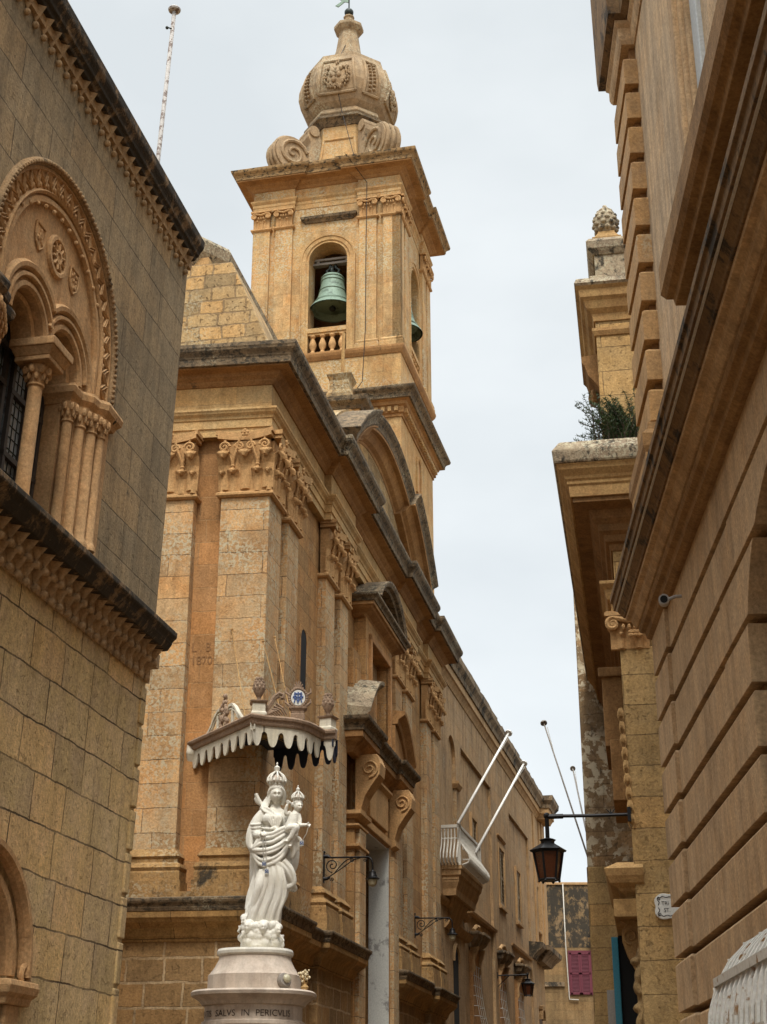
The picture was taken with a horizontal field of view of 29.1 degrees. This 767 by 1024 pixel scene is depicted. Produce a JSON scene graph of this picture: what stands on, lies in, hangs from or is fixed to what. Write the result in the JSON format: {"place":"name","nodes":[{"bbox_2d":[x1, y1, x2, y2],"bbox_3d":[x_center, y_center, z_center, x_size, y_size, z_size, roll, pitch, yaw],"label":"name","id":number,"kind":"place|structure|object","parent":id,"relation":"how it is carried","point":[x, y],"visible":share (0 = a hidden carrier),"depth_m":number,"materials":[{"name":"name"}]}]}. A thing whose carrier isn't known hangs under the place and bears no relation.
{"place":"outdoors","nodes":[
{"label":"outdoors","id":0,"kind":"place"},
{"bbox_2d":[0,0,204,1023],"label":"stone palace","id":1,"kind":"structure","parent":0,"point":[102,243],"depth_m":12.46,"materials":[{"name":"brown stone"}]},
{"bbox_2d":[0,837,39,1023],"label":"arched doorway","id":2,"kind":"structure","parent":1,"relation":"in","point":[14,994],"depth_m":10.89,"materials":[{"name":"stone"}]},
{"bbox_2d":[0,156,122,555],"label":"arched window","id":3,"kind":"structure","parent":1,"relation":"in","point":[58,342],"depth_m":12.40,"materials":[{"name":"stone"}]},
{"bbox_2d":[156,5,180,161],"bbox_3d":[-3.581,-5.290,23.817,0.267,7.180,0.218,13,-26,-28],"label":"flagpole","id":4,"kind":"object","parent":1,"relation":"attached to","point":[174,10],"visible":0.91,"depth_m":24.61,"materials":[{"name":"metal"}]},
{"bbox_2d":[191,947,316,1023],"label":"statue pedestal","id":5,"kind":"object","parent":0,"point":[243,987],"visible":0.99,"depth_m":16.23,"materials":[{"name":"grey stone"}]},
{"bbox_2d":[237,762,310,947],"bbox_3d":[-1.252,3.978,17.206,0.827,2.160,0.530,-1,-22,2],"label":"madonna statue","id":6,"kind":"object","parent":5,"relation":"on","point":[274,842],"visible":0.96,"depth_m":17.05,"materials":[{"name":"white stone"}]},
{"bbox_2d":[277,973,290,987],"bbox_3d":[-1.085,5.158,16.294,0.170,0.170,0.140,18,-48,-36],"label":"votive lamp","id":7,"kind":"object","parent":5,"relation":"on","point":[283,980],"visible":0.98,"depth_m":16.25,"materials":[{"name":"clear glass"}]},
{"bbox_2d":[297,969,310,989],"bbox_3d":[-0.880,5.202,16.431,0.143,0.237,0.122,-4,-23,9],"label":"flower posy","id":8,"kind":"object","parent":5,"relation":"on","point":[304,986],"visible":0.99,"depth_m":16.41,"materials":[{"name":"beige plant"}]},
{"bbox_2d":[116,236,462,1023],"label":"stone church","id":9,"kind":"structure","parent":0,"point":[296,522],"depth_m":21.25,"materials":[{"name":"brown stone"}]},
{"bbox_2d":[186,628,338,770],"bbox_3d":[-1.480,2.335,18.941,1.396,1.860,1.912,14,-26,-30],"label":"marble canopy","id":10,"kind":"object","parent":9,"relation":"attached to","point":[293,735],"visible":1,"depth_m":18.25,"materials":[{"name":"white stone"}]},
{"bbox_2d":[298,623,307,691],"bbox_3d":[-1.251,2.134,21.805,0.152,1.020,0.540,-4,-23,10],"label":"slit window","id":11,"kind":"structure","parent":9,"relation":"in","point":[303,635],"depth_m":21.79,"materials":[{"name":"glass"}]},
{"bbox_2d":[231,0,450,592],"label":"bell tower","id":12,"kind":"structure","parent":9,"relation":"on","point":[344,175],"depth_m":35.04,"materials":[{"name":"stone"}]},
{"bbox_2d":[310,256,346,322],"bbox_3d":[-1.193,-5.338,34.772,1.175,1.419,1.084,12,-25,-27],"label":"bronze bell","id":13,"kind":"object","parent":12,"relation":"hanging from","point":[329,304],"visible":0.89,"depth_m":34.62,"materials":[{"name":"green metal"}]},
{"bbox_2d":[411,302,422,341],"bbox_3d":[0.402,-4.918,35.735,1.175,1.419,1.084,15,-27,-32],"label":"bronze bell","id":14,"kind":"object","parent":12,"relation":"hanging from","point":[416,333],"visible":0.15,"depth_m":35.56,"materials":[{"name":"green metal"}]},
{"bbox_2d":[416,456,422,497],"bbox_3d":[0.779,-0.814,34.000,0.150,0.990,0.580,-5,-23,12],"label":"small window","id":15,"kind":"structure","parent":12,"relation":"in","point":[418,460],"depth_m":33.97,"materials":[{"name":"stone"}]},
{"bbox_2d":[323,851,379,886],"bbox_3d":[-0.469,5.170,21.429,0.840,0.533,0.207,-4,-23,10],"label":"wall lamp","id":16,"kind":"object","parent":9,"relation":"attached to","point":[372,878],"visible":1,"depth_m":21.45,"materials":[{"name":"black metal"}]},
{"bbox_2d":[347,581,410,747],"bbox_3d":[-0.153,2.913,26.333,0.750,3.340,3.300,-4,-23,10],"label":"facade window","id":17,"kind":"structure","parent":9,"relation":"in","point":[380,630],"depth_m":26.29,"materials":[{"name":"stone"}]},
{"bbox_2d":[414,913,457,940],"bbox_3d":[1.003,7.928,28.258,0.840,0.533,0.207,-4,-23,10],"label":"wall lamp","id":18,"kind":"object","parent":9,"relation":"attached to","point":[452,934],"visible":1,"depth_m":28.28,"materials":[{"name":"black metal"}]},
{"bbox_2d":[68,0,622,881],"label":"sky","id":19,"kind":"structure","parent":0,"point":[505,115],"materials":[{"name":"white"}]},
{"bbox_2d":[438,657,561,1023],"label":"street house","id":20,"kind":"structure","parent":0,"point":[493,894],"depth_m":39.19,"materials":[{"name":"stone"}]},
{"bbox_2d":[452,781,462,791],"bbox_3d":[1.372,6.868,34.796,0.730,3.500,1.680,-5,-23,12],"label":"arched window","id":21,"kind":"structure","parent":20,"relation":"in","point":[455,784],"depth_m":35.22,"materials":[{"name":"stone"}]},
{"bbox_2d":[469,812,477,842],"bbox_3d":[2.292,8.352,37.547,0.160,1.280,1.030,-5,-23,12],"label":"window","id":22,"kind":"structure","parent":20,"relation":"in","point":[473,821],"depth_m":37.64,"materials":[{"name":"stone"}]},
{"bbox_2d":[457,730,511,824],"bbox_3d":[2.335,6.072,34.050,0.180,2.649,2.573,-14,-26,31],"label":"flagpole","id":23,"kind":"object","parent":20,"relation":"attached to","point":[508,732],"visible":1,"depth_m":33.98,"materials":[{"name":"white metal"}]},
{"bbox_2d":[475,760,526,853],"bbox_3d":[2.889,7.200,36.294,0.180,2.782,2.976,-13,-26,28],"label":"flagpole","id":24,"kind":"object","parent":20,"relation":"attached to","point":[523,763],"visible":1,"depth_m":36.20,"materials":[{"name":"white metal"}]},
{"bbox_2d":[497,842,507,913],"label":"window","id":25,"kind":"structure","parent":20,"relation":"in","point":[501,851],"depth_m":41.62,"materials":[{"name":"stone"}]},
{"bbox_2d":[497,972,534,996],"bbox_3d":[3.496,12.463,39.000,1.011,0.629,0.370,-5,-23,12],"label":"street lantern","id":26,"kind":"object","parent":20,"relation":"attached to","point":[527,986],"visible":1,"depth_m":38.87,"materials":[{"name":"black metal"}]},
{"bbox_2d":[514,866,523,928],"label":"window","id":27,"kind":"structure","parent":20,"relation":"in","point":[517,873],"depth_m":44.88,"materials":[{"name":"stone"}]},
{"bbox_2d":[537,883,541,934],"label":"window","id":28,"kind":"structure","parent":20,"relation":"in","point":[540,932],"depth_m":49.69,"materials":[{"name":"stone"}]},
{"bbox_2d":[544,882,594,1023],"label":"end house","id":29,"kind":"structure","parent":0,"point":[561,1008],"depth_m":57.69,"materials":[{"name":"stone"}]},
{"bbox_2d":[562,884,578,999],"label":"drainpipe","id":30,"kind":"object","parent":29,"relation":"attached to","point":[565,945],"visible":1,"depth_m":57.80,"materials":[{"name":"white paint"}]},
{"bbox_2d":[568,951,592,994],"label":"shuttered window","id":31,"kind":"structure","parent":29,"relation":"in","point":[579,962],"depth_m":57.45,"materials":[{"name":"pink paint"}]},
{"bbox_2d":[573,594,632,1023],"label":"lichened house","id":32,"kind":"structure","parent":0,"point":[608,841],"depth_m":25.73,"materials":[{"name":"yellow stone"}]},
{"bbox_2d":[540,720,586,855],"bbox_3d":[3.530,5.374,28.742,0.140,3.256,2.355,5,-23,-11],"label":"flagpole","id":33,"kind":"object","parent":32,"relation":"attached to","point":[543,723],"visible":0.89,"depth_m":28.99,"materials":[{"name":"white metal"}]},
{"bbox_2d":[570,766,585,831],"bbox_3d":[4.610,7.013,34.174,0.140,3.795,6.700,-2,-23,4],"label":"flagpole","id":34,"kind":"object","parent":32,"relation":"attached to","point":[572,768],"visible":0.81,"depth_m":36.14,"materials":[{"name":"white metal"}]},
{"bbox_2d":[552,205,693,1023],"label":"yellow house","id":35,"kind":"structure","parent":0,"point":[593,478],"depth_m":18.02,"materials":[{"name":"stone"}]},
{"bbox_2d":[530,807,630,883],"bbox_3d":[2.250,3.796,16.847,1.170,0.820,0.407,-4,-23,9],"label":"street lantern","id":36,"kind":"object","parent":35,"relation":"attached to","point":[548,854],"visible":1,"depth_m":16.79,"materials":[{"name":"black metal"}]},
{"bbox_2d":[573,388,639,440],"bbox_3d":[2.911,-1.149,18.605,1.072,0.861,0.822,-4,-23,9],"label":"roof shrub","id":37,"kind":"object","parent":35,"relation":"on","point":[611,423],"visible":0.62,"depth_m":18.52,"materials":[{"name":"green plant"}]},
{"bbox_2d":[607,990,615,1023],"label":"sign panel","id":38,"kind":"object","parent":35,"relation":"attached to","point":[611,1007],"visible":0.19,"depth_m":18.66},
{"bbox_2d":[618,936,637,1023],"bbox_3d":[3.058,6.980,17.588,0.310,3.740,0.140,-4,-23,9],"label":"dark doorway","id":39,"kind":"structure","parent":35,"relation":"in","point":[629,999],"depth_m":18.02,"materials":[{"name":"black"}]},
{"bbox_2d":[654,894,678,919],"bbox_3d":[3.185,4.389,16.450,0.329,0.279,0.048,-4,-23,9],"label":"street sign","id":40,"kind":"object","parent":35,"relation":"attached to","point":[664,910],"visible":0.66,"depth_m":16.44,"materials":[{"name":"ceramic"}]},
{"bbox_2d":[590,0,766,1023],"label":"rusticated palace","id":41,"kind":"structure","parent":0,"point":[683,83],"depth_m":10.33,"materials":[{"name":"stone"}]},
{"bbox_2d":[658,594,681,606],"bbox_3d":[2.260,0.697,11.677,0.192,0.106,0.162,-1,-22,3],"label":"security camera","id":42,"kind":"object","parent":41,"relation":"attached to","point":[664,599],"visible":1,"depth_m":11.62,"materials":[{"name":"grey plastic"}]},
{"bbox_2d":[667,0,704,158],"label":"upper window","id":43,"kind":"structure","parent":41,"relation":"in","point":[684,16],"depth_m":11.16,"materials":[{"name":"stone"}]},
{"bbox_2d":[708,929,766,1023],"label":"window cage","id":44,"kind":"object","parent":41,"relation":"attached to","point":[739,996],"depth_m":7.18,"materials":[{"name":"white paint"}]}
]}

